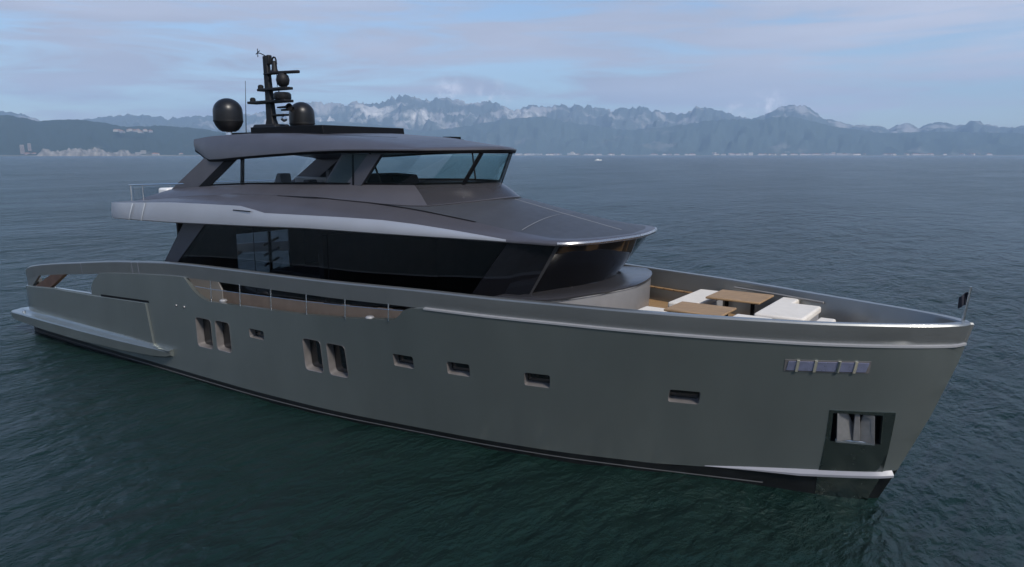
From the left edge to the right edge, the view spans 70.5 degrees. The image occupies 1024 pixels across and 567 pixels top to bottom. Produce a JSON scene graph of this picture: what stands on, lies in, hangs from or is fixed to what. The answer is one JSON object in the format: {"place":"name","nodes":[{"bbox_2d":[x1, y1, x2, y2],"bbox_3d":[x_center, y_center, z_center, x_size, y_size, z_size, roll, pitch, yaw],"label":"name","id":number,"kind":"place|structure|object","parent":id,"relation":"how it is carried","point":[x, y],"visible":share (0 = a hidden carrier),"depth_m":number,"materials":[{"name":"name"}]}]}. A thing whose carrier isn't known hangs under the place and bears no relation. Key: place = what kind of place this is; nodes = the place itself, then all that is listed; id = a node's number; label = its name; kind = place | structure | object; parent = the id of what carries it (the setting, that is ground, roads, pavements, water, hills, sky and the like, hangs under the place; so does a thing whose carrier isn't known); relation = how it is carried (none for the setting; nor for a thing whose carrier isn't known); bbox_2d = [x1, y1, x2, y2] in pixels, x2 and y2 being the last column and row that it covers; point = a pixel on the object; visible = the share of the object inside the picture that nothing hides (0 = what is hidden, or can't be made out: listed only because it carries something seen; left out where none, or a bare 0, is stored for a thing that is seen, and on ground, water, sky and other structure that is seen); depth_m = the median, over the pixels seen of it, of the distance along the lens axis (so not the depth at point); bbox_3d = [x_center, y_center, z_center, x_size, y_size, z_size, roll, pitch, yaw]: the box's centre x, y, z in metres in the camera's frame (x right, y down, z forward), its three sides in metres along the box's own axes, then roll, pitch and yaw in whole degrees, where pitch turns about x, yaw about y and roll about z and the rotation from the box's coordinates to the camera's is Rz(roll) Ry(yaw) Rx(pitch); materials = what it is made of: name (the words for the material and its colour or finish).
{"place":"outdoors","nodes":[
{"label":"outdoors","id":0,"kind":"place"},
{"bbox_2d":[37,147,141,155],"bbox_3d":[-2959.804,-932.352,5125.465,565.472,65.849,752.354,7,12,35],"label":"quarry cliff","id":1,"kind":"structure","parent":0,"point":[94,151],"depth_m":4991.47,"materials":[{"name":"stone"}]},
{"bbox_2d":[0,115,225,154],"bbox_3d":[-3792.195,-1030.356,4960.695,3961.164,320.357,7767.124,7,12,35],"label":"coastal hills","id":2,"kind":"structure","parent":0,"point":[39,136],"depth_m":5575.73,"materials":[{"name":"rock"},{"name":"vegetation"}]},
{"bbox_2d":[0,156,1023,566],"bbox_3d":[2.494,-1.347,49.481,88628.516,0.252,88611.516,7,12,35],"label":"sea","id":3,"kind":"structure","parent":0,"point":[106,460],"depth_m":19.03,"materials":[{"name":"blue liquid"}]},
{"bbox_2d":[11,49,973,499],"bbox_3d":[-4.840,-1.897,23.710,34.050,11.880,8.760,7,12,35],"label":"motor yacht","id":4,"kind":"object","parent":3,"relation":"on","point":[339,279],"visible":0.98,"depth_m":18.21,"materials":[{"name":"grey paint"}]},
{"bbox_2d":[195,317,212,349],"bbox_3d":[-9.744,1.566,23.197,0.852,0.992,0.276,7,12,35],"label":"hull window","id":5,"kind":"structure","parent":4,"relation":"in","point":[203,326],"depth_m":23.40,"materials":[{"name":"black glass"}]},
{"bbox_2d":[215,320,231,352],"bbox_3d":[-8.907,1.633,22.616,0.772,0.982,0.281,7,12,35],"label":"hull window","id":6,"kind":"structure","parent":4,"relation":"in","point":[222,329],"depth_m":22.80,"materials":[{"name":"black glass"}]},
{"bbox_2d":[249,329,263,339],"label":"hull window","id":7,"kind":"structure","parent":4,"relation":"in","point":[257,334],"depth_m":21.74,"materials":[{"name":"black glass"}]},
{"bbox_2d":[302,338,323,372],"bbox_3d":[-5.507,1.998,20.387,0.732,0.962,0.354,7,12,35],"label":"hull window","id":8,"kind":"structure","parent":4,"relation":"in","point":[311,348],"depth_m":20.55,"materials":[{"name":"black glass"}]},
{"bbox_2d":[326,343,347,377],"bbox_3d":[-4.713,2.088,19.908,0.712,0.952,0.386,7,12,35],"label":"hull window","id":9,"kind":"structure","parent":4,"relation":"in","point":[337,363],"depth_m":20.07,"materials":[{"name":"black glass"}]},
{"bbox_2d":[179,224,505,309],"bbox_3d":[-5.915,-0.504,21.157,13.775,2.372,0.229,7,12,33],"label":"side window","id":10,"kind":"structure","parent":4,"relation":"in","point":[439,264],"depth_m":20.14,"materials":[{"name":"black glass"}]},
{"bbox_2d":[393,354,413,368],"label":"hull window","id":11,"kind":"structure","parent":4,"relation":"in","point":[399,360],"depth_m":18.76,"materials":[{"name":"black glass"}]},
{"bbox_2d":[447,362,469,376],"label":"hull window","id":12,"kind":"structure","parent":4,"relation":"in","point":[460,369],"depth_m":17.99,"materials":[{"name":"black glass"}]},
{"bbox_2d":[472,243,554,296],"bbox_3d":[-0.121,-0.095,17.614,2.741,1.900,0.282,5,11,26],"label":"quarter window","id":13,"kind":"structure","parent":4,"relation":"in","point":[516,270],"depth_m":17.40,"materials":[{"name":"black glass"}]},
{"bbox_2d":[524,373,549,387],"bbox_3d":[0.625,2.241,17.073,0.661,0.368,0.272,4,11,22],"label":"hull window","id":14,"kind":"structure","parent":4,"relation":"in","point":[530,379],"depth_m":17.17,"materials":[{"name":"black glass"}]},
{"bbox_2d":[668,389,700,403],"bbox_3d":[3.792,2.447,15.938,0.696,0.359,0.282,3,11,17],"label":"hull window","id":15,"kind":"structure","parent":4,"relation":"in","point":[678,396],"depth_m":16.02,"materials":[{"name":"black glass"}]},
{"bbox_2d":[668,289,722,312],"bbox_3d":[4.758,0.630,18.639,0.700,0.605,2.200,7,12,35],"label":"bench seat","id":16,"kind":"object","parent":4,"relation":"on","point":[698,296],"visible":0.36,"depth_m":18.45,"materials":[{"name":"white fabric"}]},
{"bbox_2d":[664,301,736,315],"bbox_3d":[4.232,0.946,16.355,1.300,0.790,1.070,7,12,35],"label":"foredeck table","id":17,"kind":"object","parent":4,"relation":"on","point":[693,308],"visible":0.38,"depth_m":16.18,"materials":[{"name":"brown wood"}]},
{"bbox_2d":[706,289,773,315],"bbox_3d":[5.582,0.688,17.809,1.300,0.790,1.200,7,12,35],"label":"foredeck table","id":18,"kind":"object","parent":4,"relation":"on","point":[751,298],"visible":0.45,"depth_m":17.61,"materials":[{"name":"brown wood"}]},
{"bbox_2d":[733,314,771,318],"bbox_3d":[5.062,1.115,15.553,0.800,0.725,0.850,7,12,35],"label":"bench seat","id":19,"kind":"object","parent":4,"relation":"on","point":[740,315],"visible":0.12,"depth_m":15.73,"materials":[{"name":"white fabric"}]},
{"bbox_2d":[754,301,820,320],"bbox_3d":[6.200,0.958,16.326,1.050,0.765,1.650,7,12,35],"label":"sun pad","id":20,"kind":"object","parent":4,"relation":"on","point":[784,310],"visible":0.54,"depth_m":16.05,"materials":[{"name":"white fabric"}]},
{"bbox_2d":[775,297,799,303],"bbox_3d":[6.660,0.756,17.638,0.430,0.705,0.850,7,12,35],"label":"bench seat","id":21,"kind":"object","parent":4,"relation":"on","point":[789,300],"visible":0.21,"depth_m":17.58,"materials":[{"name":"white fabric"}]},
{"bbox_2d":[817,318,835,321],"bbox_3d":[6.810,1.113,15.822,0.350,0.635,0.600,7,12,35],"label":"corner cushion","id":22,"kind":"object","parent":4,"relation":"on","point":[827,319],"visible":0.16,"depth_m":15.84,"materials":[{"name":"white fabric"}]},
{"bbox_2d":[0,95,1023,133],"bbox_3d":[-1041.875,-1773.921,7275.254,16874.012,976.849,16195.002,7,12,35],"label":"mountains","id":23,"kind":"structure","parent":0,"point":[411,113],"depth_m":10837.58,"materials":[{"name":"blue stone"}]},
{"bbox_2d":[0,155,1023,155],"bbox_3d":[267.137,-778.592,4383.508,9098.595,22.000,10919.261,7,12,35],"label":"shore","id":24,"kind":"structure","parent":0,"point":[636,155],"depth_m":7617.06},
{"bbox_2d":[20,145,24,153],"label":"apartment block","id":25,"kind":"structure","parent":24,"relation":"on","point":[22,151],"depth_m":4914.35,"materials":[{"name":"white concrete"}]},
{"bbox_2d":[0,0,1023,128],"label":"sky","id":26,"kind":"structure","parent":0,"point":[888,64],"materials":[{"name":"blue"}]},
{"bbox_2d":[638,306,667,311],"bbox_3d":[3.103,0.961,16.714,0.650,0.625,1.300,7,12,35],"label":"bench seat","id":27,"kind":"object","parent":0,"point":[648,308],"visible":0.07,"depth_m":16.92,"materials":[{"name":"white fabric"}]},
{"bbox_2d":[289,116,1023,154],"bbox_3d":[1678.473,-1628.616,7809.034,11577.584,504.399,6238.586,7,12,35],"label":"foothills","id":28,"kind":"structure","parent":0,"point":[788,135],"depth_m":8399.00,"materials":[{"name":"rock"},{"name":"forest vegetation"}]}
]}

